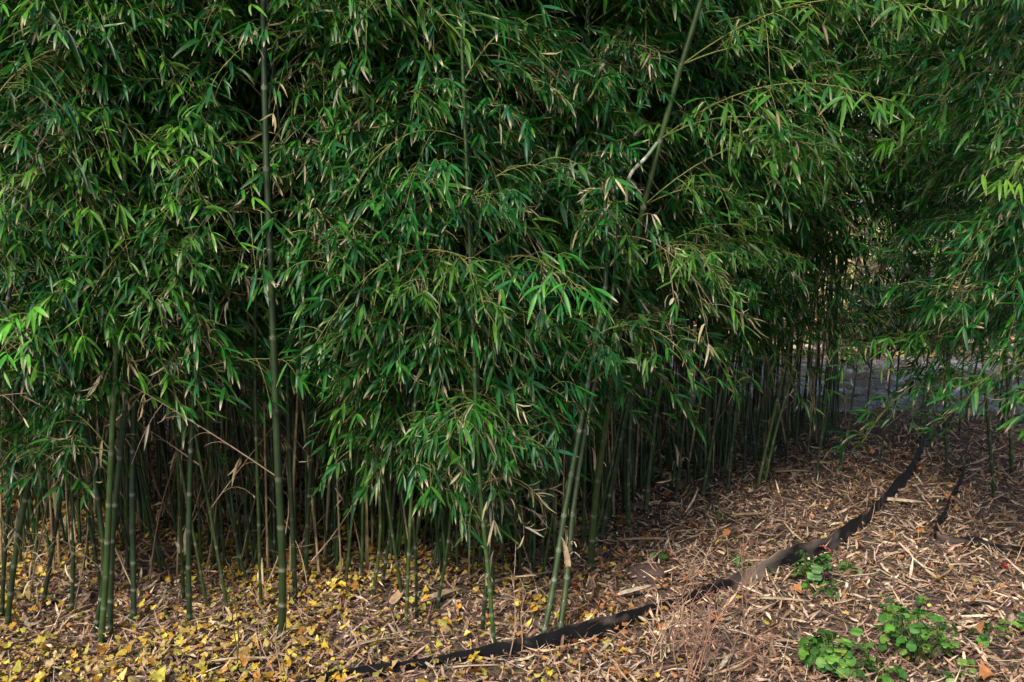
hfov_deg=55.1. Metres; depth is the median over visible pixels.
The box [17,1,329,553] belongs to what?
bamboo
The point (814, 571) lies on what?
weed
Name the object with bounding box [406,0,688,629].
bamboo
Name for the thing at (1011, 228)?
bamboo
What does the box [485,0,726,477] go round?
bamboo
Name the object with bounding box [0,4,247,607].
bamboo
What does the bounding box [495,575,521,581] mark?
culm sheath
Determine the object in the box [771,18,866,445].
bamboo
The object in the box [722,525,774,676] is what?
dry weed
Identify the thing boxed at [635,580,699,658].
dry weed
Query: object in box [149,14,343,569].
bamboo
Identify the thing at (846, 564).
weed
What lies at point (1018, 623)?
weed
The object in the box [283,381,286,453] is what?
bamboo
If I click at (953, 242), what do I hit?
bamboo
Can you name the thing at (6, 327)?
bamboo
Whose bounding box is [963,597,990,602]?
culm sheath
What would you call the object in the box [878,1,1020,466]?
bamboo
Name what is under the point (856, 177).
broadleaf tree
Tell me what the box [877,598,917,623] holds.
weed
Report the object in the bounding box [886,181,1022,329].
shrub
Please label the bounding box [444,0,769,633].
bamboo
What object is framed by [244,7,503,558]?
bamboo
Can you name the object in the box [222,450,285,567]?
dead cane
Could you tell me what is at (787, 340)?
bamboo
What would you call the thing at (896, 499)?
culm sheath
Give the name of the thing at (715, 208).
bamboo
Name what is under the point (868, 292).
bamboo
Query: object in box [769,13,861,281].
bamboo
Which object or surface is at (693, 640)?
dry weed
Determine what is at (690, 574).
dry weed
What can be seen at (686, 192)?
bamboo
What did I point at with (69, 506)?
dead cane
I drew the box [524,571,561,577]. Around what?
culm sheath
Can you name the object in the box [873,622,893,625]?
culm sheath
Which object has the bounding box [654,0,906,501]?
bamboo
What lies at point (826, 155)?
bamboo
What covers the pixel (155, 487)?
dead cane
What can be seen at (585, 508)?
dead cane
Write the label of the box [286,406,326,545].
dead cane
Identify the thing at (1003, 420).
bamboo
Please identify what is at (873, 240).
bamboo
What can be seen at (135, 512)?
dead cane
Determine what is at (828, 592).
weed
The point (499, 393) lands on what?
bamboo
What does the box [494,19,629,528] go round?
bamboo
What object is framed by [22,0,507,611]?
bamboo
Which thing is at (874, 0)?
sky
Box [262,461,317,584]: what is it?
dead cane
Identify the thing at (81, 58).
bamboo
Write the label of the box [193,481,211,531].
dead cane
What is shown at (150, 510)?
bamboo
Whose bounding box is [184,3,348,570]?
bamboo
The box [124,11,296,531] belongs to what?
bamboo
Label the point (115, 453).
bamboo
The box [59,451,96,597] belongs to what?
dead cane
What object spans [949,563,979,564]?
culm sheath
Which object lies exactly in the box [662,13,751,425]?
bamboo
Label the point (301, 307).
bamboo
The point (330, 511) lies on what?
bamboo
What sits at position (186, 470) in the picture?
bamboo
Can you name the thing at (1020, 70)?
bamboo
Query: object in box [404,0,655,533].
bamboo
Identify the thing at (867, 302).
shrub
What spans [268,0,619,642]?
bamboo
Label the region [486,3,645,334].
bamboo
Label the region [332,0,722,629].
bamboo
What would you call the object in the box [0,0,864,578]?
bamboo thicket
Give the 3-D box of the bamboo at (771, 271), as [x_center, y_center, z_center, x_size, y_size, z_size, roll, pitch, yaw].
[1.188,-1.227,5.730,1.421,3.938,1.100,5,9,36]
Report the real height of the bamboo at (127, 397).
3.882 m
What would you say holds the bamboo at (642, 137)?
on the ground
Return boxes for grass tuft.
[256,617,294,638]
[704,503,735,521]
[723,556,777,579]
[727,551,760,566]
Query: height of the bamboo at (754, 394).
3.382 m
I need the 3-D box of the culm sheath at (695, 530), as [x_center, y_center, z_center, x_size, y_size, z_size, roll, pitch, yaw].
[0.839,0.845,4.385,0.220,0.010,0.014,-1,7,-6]
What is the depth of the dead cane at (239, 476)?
4.80 m
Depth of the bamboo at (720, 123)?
4.76 m
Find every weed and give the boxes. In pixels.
[207,554,260,676]
[235,590,297,681]
[495,546,538,658]
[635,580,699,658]
[642,611,688,666]
[652,552,667,563]
[654,564,734,681]
[666,531,722,587]
[672,606,754,681]
[676,581,738,667]
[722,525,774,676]
[730,624,787,675]
[791,549,831,584]
[798,627,876,680]
[801,579,843,599]
[838,561,862,575]
[855,660,907,681]
[873,604,959,663]
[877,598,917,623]
[915,595,929,606]
[926,658,977,681]
[968,622,1012,647]
[998,612,1023,631]
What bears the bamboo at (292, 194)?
on the ground
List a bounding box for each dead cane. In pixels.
[30,415,62,589]
[51,395,130,584]
[56,386,175,563]
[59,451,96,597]
[60,429,69,545]
[65,406,70,550]
[140,404,199,525]
[140,442,176,515]
[148,388,207,584]
[153,377,206,535]
[169,448,221,565]
[172,414,240,556]
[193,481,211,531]
[204,411,231,583]
[221,453,254,564]
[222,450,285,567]
[224,427,253,513]
[224,462,255,531]
[256,454,286,547]
[261,467,325,545]
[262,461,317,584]
[262,493,327,585]
[284,404,331,562]
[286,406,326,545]
[289,494,351,584]
[299,386,312,525]
[341,478,360,554]
[572,483,588,528]
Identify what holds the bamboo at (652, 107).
on the ground
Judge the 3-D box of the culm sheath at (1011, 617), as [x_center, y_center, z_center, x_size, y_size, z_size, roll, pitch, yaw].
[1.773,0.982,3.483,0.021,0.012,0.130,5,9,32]
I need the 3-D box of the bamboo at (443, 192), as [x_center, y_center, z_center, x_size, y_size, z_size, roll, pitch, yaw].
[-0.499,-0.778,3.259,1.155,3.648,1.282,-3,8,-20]
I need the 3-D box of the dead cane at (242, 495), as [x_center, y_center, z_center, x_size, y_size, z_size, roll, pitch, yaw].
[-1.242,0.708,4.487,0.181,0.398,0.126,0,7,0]
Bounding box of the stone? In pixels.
[621,563,669,584]
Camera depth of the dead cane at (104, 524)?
3.73 m
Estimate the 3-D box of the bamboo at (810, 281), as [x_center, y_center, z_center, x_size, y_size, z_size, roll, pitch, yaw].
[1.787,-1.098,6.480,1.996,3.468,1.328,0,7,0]
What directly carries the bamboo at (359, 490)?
on the ground
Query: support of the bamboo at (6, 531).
on the ground
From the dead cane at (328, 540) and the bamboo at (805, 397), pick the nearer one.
the dead cane at (328, 540)
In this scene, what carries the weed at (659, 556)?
on the ground
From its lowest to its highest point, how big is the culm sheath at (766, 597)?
0.009 m
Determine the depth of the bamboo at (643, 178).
4.03 m
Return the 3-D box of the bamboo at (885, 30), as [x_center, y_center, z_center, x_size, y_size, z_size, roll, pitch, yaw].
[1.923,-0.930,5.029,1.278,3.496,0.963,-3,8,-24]
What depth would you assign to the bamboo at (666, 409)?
5.05 m
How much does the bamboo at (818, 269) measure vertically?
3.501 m
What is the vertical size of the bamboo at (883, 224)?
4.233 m
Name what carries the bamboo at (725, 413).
on the ground
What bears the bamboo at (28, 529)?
on the ground
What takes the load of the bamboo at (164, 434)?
on the ground
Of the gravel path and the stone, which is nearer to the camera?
the stone
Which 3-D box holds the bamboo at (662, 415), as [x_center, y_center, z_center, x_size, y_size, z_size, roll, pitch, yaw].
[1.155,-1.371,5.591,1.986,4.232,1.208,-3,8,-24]
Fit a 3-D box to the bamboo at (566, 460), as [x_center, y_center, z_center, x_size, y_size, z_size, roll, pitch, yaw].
[0.164,-1.028,4.060,1.172,3.938,1.307,0,7,0]
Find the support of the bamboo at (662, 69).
on the ground
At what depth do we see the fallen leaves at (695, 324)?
10.74 m
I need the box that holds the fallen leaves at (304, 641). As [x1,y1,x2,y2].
[0,433,1023,681]
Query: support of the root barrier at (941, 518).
on the ground
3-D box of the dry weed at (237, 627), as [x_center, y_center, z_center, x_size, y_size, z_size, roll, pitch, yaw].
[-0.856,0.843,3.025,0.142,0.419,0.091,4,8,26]
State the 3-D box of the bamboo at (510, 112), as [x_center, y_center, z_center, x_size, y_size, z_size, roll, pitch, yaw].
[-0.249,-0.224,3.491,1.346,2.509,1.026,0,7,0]
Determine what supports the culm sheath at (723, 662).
on the ground
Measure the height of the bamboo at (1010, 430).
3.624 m
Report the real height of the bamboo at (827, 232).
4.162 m
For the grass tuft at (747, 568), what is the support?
on the ground
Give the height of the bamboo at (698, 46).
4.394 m
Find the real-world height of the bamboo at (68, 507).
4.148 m
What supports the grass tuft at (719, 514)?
on the ground
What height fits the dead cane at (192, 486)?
0.914 m
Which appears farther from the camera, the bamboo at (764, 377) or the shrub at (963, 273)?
the shrub at (963, 273)
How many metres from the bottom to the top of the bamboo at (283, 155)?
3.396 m
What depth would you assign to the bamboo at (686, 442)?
5.07 m
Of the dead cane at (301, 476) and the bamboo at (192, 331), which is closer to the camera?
the bamboo at (192, 331)
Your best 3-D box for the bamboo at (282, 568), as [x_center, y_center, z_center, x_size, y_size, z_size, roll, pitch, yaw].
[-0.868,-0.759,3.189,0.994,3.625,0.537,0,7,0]
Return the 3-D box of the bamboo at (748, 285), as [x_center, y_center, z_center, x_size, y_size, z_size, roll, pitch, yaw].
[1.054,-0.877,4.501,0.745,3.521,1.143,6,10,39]
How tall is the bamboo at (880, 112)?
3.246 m
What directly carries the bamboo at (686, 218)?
on the ground
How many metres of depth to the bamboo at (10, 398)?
4.54 m
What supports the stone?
on the ground
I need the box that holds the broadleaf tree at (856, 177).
[790,2,916,285]
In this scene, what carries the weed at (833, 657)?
on the ground
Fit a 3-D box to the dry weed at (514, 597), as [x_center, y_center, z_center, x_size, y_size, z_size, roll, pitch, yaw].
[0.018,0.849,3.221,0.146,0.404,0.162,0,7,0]
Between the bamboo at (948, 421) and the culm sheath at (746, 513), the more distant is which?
the bamboo at (948, 421)
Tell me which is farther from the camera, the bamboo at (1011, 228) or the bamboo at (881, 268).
the bamboo at (881, 268)
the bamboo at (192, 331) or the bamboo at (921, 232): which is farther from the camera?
the bamboo at (921, 232)
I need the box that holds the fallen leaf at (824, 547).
[820,545,830,552]
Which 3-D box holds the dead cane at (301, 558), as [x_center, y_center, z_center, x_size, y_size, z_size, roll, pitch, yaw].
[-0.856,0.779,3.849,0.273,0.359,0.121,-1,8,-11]
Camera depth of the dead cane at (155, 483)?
4.28 m
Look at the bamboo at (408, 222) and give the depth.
3.23 m
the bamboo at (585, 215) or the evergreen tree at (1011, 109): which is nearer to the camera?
the bamboo at (585, 215)
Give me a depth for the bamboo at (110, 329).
3.40 m
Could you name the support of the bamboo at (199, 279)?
on the ground
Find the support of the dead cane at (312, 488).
on the ground
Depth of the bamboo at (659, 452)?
5.16 m
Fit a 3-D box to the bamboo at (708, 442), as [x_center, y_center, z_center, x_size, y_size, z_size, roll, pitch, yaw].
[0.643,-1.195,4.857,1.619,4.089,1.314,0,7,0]
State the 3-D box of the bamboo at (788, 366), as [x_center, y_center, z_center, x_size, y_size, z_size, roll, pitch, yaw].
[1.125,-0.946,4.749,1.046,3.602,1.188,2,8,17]
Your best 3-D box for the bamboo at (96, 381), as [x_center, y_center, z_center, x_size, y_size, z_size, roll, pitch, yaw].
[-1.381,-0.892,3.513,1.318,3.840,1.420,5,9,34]
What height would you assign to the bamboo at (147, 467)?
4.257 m
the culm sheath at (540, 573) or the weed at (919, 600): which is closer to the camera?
the weed at (919, 600)
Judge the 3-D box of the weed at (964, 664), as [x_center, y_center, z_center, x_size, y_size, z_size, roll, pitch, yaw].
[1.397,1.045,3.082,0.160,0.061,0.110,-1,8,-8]
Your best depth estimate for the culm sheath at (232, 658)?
3.12 m
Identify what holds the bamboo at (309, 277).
on the ground
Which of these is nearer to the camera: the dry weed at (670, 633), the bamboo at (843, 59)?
the dry weed at (670, 633)
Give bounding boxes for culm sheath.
[181,646,229,651]
[191,614,228,621]
[211,657,297,663]
[348,637,401,648]
[389,587,404,603]
[421,588,463,601]
[452,664,501,667]
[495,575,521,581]
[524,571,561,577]
[617,584,652,594]
[619,537,677,539]
[676,528,723,531]
[719,653,731,668]
[728,629,755,637]
[731,512,767,515]
[750,596,809,600]
[775,469,810,472]
[810,460,829,462]
[833,598,852,603]
[843,572,878,576]
[871,497,925,502]
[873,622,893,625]
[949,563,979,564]
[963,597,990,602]
[988,521,1023,523]
[1008,612,1013,625]
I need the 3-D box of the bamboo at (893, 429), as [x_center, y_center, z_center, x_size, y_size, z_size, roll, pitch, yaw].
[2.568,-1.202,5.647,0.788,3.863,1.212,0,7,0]
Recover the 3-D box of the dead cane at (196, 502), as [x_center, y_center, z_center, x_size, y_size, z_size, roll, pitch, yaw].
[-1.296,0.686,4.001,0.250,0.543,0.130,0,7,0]
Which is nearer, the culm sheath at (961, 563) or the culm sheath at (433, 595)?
the culm sheath at (433, 595)
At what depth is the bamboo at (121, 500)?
4.38 m
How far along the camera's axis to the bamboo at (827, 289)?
4.99 m
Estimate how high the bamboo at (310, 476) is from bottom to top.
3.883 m
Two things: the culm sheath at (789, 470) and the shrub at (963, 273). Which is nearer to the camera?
the culm sheath at (789, 470)
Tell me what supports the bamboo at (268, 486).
on the ground
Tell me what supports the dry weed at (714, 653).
on the ground
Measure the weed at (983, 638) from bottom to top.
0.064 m
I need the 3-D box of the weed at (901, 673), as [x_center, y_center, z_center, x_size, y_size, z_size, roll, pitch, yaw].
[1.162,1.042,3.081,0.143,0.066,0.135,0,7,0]
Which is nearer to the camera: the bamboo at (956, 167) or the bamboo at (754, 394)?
the bamboo at (956, 167)
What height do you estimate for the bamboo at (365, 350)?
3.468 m
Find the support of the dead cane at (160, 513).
on the ground
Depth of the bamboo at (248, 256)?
4.07 m
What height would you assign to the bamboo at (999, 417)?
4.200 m
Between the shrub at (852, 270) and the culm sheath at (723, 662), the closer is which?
the culm sheath at (723, 662)
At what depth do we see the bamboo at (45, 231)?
3.45 m
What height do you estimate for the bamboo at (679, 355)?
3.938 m
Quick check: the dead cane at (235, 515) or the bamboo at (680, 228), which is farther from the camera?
the bamboo at (680, 228)
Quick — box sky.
[814,0,990,217]
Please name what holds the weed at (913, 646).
on the ground
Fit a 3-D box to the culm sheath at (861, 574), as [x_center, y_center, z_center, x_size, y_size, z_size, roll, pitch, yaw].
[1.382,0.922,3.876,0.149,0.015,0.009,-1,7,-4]
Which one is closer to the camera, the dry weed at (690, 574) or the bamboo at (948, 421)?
the dry weed at (690, 574)
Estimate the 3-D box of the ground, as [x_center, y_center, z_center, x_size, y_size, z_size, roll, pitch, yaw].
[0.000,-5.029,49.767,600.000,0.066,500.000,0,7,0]
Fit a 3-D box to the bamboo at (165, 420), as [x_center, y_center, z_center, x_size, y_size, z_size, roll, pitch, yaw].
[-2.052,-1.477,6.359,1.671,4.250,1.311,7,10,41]
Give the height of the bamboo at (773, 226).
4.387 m
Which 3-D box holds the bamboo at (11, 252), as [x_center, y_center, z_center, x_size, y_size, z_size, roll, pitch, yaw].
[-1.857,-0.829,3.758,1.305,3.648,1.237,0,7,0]
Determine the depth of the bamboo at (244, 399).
4.53 m
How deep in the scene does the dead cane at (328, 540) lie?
3.92 m
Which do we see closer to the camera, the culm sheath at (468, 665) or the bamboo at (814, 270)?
the culm sheath at (468, 665)
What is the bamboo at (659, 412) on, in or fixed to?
on the ground
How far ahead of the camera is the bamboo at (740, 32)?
4.36 m
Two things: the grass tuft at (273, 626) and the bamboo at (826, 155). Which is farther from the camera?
the bamboo at (826, 155)
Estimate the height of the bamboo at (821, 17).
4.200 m
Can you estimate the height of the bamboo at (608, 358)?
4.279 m
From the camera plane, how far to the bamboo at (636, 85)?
3.96 m
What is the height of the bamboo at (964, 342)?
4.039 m
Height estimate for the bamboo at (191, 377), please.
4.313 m
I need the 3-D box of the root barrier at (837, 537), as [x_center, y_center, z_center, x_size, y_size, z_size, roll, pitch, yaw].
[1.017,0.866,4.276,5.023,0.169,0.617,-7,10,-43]
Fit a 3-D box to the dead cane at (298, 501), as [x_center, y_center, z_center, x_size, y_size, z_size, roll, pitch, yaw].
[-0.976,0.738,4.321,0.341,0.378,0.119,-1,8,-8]
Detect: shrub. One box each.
[808,205,954,325]
[821,278,1009,351]
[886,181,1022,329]
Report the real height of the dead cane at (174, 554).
0.606 m
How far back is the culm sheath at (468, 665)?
3.11 m
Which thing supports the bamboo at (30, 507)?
on the ground
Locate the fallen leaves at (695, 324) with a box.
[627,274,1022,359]
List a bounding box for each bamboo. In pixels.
[0,0,171,617]
[0,0,193,632]
[0,0,226,628]
[0,0,227,479]
[0,0,233,614]
[0,0,242,575]
[0,0,283,426]
[0,0,300,642]
[0,0,303,611]
[0,0,306,615]
[0,0,315,601]
[0,0,322,623]
[0,0,335,586]
[0,0,349,638]
[0,1,126,556]
[0,1,143,588]
[0,1,370,563]
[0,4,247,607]
[0,15,80,542]
[0,28,305,578]
[0,42,124,553]
[0,48,59,549]
[1,170,157,540]
[1,376,11,474]
[16,19,243,506]
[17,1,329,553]
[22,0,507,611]
[48,59,297,531]
[69,0,463,600]
[76,171,281,516]
[79,0,446,628]
[95,0,286,645]
[115,429,116,468]
[119,100,283,530]
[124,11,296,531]
[142,0,505,598]
[143,371,151,502]
[146,393,155,444]
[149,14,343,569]
[149,19,283,496]
[154,352,167,453]
[156,5,334,548]
[164,398,166,425]
[171,426,176,508]
[178,0,517,602]
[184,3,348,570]
[207,3,541,547]
[214,0,421,582]
[216,31,403,504]
[222,20,554,534]
[223,0,419,536]
[225,15,381,489]
[230,0,569,586]
[240,90,285,495]
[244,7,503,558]
[248,60,326,505]
[250,0,631,610]
[257,0,583,625]
[268,0,516,554]
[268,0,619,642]
[279,0,555,617]
[282,0,586,554]
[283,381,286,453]
[295,0,636,540]
[310,0,594,588]
[317,0,658,551]
[326,0,616,597]
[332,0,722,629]
[359,0,732,485]
[369,0,619,531]
[389,0,718,566]
[394,0,687,545]
[399,0,727,533]
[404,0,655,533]
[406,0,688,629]
[419,0,763,551]
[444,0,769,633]
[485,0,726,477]
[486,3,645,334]
[488,2,676,540]
[493,0,681,315]
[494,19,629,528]
[531,0,700,515]
[549,0,789,530]
[553,0,715,468]
[576,0,826,546]
[579,0,854,502]
[582,0,752,346]
[582,1,746,489]
[587,0,968,574]
[589,159,689,433]
[590,20,730,447]
[593,0,853,517]
[614,26,701,442]
[615,3,730,483]
[615,32,755,219]
[617,0,794,407]
[621,2,780,483]
[627,19,819,484]
[633,0,839,470]
[633,0,839,501]
[634,9,749,474]
[636,159,691,478]
[647,7,823,463]
[654,0,800,458]
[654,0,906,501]
[660,7,839,450]
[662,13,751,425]
[664,0,840,469]
[666,13,848,245]
[670,6,846,491]
[696,57,813,449]
[707,39,859,440]
[709,0,954,468]
[718,11,864,455]
[724,12,847,433]
[726,0,925,493]
[735,0,946,477]
[752,37,860,422]
[754,0,980,485]
[764,0,952,481]
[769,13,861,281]
[771,0,935,436]
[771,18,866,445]
[772,1,888,412]
[775,7,907,435]
[781,0,1007,503]
[783,27,1017,449]
[787,11,893,417]
[792,32,886,403]
[796,0,972,478]
[800,32,907,425]
[802,0,972,466]
[807,14,952,441]
[830,4,992,476]
[837,0,1023,394]
[838,0,1023,445]
[839,1,1008,472]
[861,11,1010,441]
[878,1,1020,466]
[882,48,1023,426]
[883,11,1023,434]
[892,3,1021,449]
[896,0,1023,363]
[913,34,1023,439]
[916,12,1023,443]
[928,0,1023,443]
[937,134,1013,425]
[967,5,1023,474]
[967,82,1023,433]
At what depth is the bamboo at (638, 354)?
3.63 m
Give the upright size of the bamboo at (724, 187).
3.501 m
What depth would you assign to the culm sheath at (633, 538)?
4.27 m
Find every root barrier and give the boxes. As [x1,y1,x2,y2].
[294,425,930,681]
[934,460,1023,555]
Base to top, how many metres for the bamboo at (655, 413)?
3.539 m
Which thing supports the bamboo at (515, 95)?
on the ground
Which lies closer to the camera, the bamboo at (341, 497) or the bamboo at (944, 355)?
the bamboo at (341, 497)
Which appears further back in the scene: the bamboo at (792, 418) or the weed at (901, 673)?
the bamboo at (792, 418)
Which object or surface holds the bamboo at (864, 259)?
on the ground
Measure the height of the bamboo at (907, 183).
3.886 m
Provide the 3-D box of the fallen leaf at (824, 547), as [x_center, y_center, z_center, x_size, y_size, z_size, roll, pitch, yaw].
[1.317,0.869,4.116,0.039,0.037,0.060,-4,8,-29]
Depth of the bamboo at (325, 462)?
4.64 m
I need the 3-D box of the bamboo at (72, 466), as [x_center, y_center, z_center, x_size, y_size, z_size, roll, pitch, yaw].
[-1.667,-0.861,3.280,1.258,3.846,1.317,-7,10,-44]
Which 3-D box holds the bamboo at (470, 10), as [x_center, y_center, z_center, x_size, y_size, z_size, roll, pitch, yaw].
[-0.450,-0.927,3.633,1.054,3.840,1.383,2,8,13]
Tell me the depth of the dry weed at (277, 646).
3.04 m
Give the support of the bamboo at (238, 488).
on the ground
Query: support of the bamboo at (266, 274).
on the ground
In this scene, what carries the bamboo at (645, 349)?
on the ground
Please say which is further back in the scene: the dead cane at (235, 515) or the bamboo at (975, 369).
the bamboo at (975, 369)
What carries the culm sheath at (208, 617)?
on the fallen leaves at (304, 641)
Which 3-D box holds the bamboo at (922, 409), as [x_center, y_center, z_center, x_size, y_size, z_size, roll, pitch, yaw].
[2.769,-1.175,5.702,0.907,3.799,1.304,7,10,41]
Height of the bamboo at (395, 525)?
3.617 m
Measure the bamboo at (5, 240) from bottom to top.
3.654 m
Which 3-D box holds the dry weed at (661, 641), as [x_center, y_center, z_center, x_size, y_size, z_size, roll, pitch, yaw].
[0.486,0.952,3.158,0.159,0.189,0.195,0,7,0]
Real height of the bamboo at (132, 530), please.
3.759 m
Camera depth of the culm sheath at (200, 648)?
3.18 m
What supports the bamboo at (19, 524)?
on the ground
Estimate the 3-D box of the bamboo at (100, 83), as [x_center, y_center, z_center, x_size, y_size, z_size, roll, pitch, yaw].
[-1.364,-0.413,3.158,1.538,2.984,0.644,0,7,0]
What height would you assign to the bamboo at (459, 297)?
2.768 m
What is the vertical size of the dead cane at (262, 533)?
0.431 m
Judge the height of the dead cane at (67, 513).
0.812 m
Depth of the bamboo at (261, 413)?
5.01 m
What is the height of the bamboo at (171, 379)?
3.648 m
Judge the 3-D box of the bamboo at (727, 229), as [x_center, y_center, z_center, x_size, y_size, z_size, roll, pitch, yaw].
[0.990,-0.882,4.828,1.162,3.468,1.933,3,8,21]
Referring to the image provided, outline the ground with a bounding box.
[0,218,1023,681]
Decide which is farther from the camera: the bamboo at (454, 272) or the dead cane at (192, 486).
the dead cane at (192, 486)
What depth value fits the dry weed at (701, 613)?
3.14 m
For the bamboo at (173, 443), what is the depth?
4.83 m
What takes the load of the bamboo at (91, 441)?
on the ground
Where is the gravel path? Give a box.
[28,354,1023,414]
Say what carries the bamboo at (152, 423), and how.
on the ground
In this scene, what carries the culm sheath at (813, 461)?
on the ground
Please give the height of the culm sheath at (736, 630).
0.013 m
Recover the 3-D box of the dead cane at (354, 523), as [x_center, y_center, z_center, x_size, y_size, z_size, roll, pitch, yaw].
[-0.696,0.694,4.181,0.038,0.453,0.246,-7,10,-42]
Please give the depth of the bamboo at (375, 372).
3.48 m
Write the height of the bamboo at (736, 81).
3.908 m
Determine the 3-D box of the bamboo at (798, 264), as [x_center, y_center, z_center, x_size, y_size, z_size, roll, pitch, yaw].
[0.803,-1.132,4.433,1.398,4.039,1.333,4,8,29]
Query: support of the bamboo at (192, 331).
on the ground
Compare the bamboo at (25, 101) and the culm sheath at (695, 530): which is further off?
the culm sheath at (695, 530)
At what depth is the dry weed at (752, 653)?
3.10 m
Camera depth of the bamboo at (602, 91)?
4.02 m
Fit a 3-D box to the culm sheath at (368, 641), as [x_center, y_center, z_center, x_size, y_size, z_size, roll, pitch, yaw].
[-0.458,1.004,3.278,0.200,0.026,0.025,-5,9,-36]
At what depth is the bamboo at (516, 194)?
3.18 m
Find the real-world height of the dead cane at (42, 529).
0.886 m
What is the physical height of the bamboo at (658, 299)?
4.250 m
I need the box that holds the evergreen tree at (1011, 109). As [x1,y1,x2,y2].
[955,15,1021,214]
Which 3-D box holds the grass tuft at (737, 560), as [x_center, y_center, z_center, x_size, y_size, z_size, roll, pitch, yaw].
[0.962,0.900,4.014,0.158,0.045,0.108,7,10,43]
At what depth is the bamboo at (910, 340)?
4.86 m

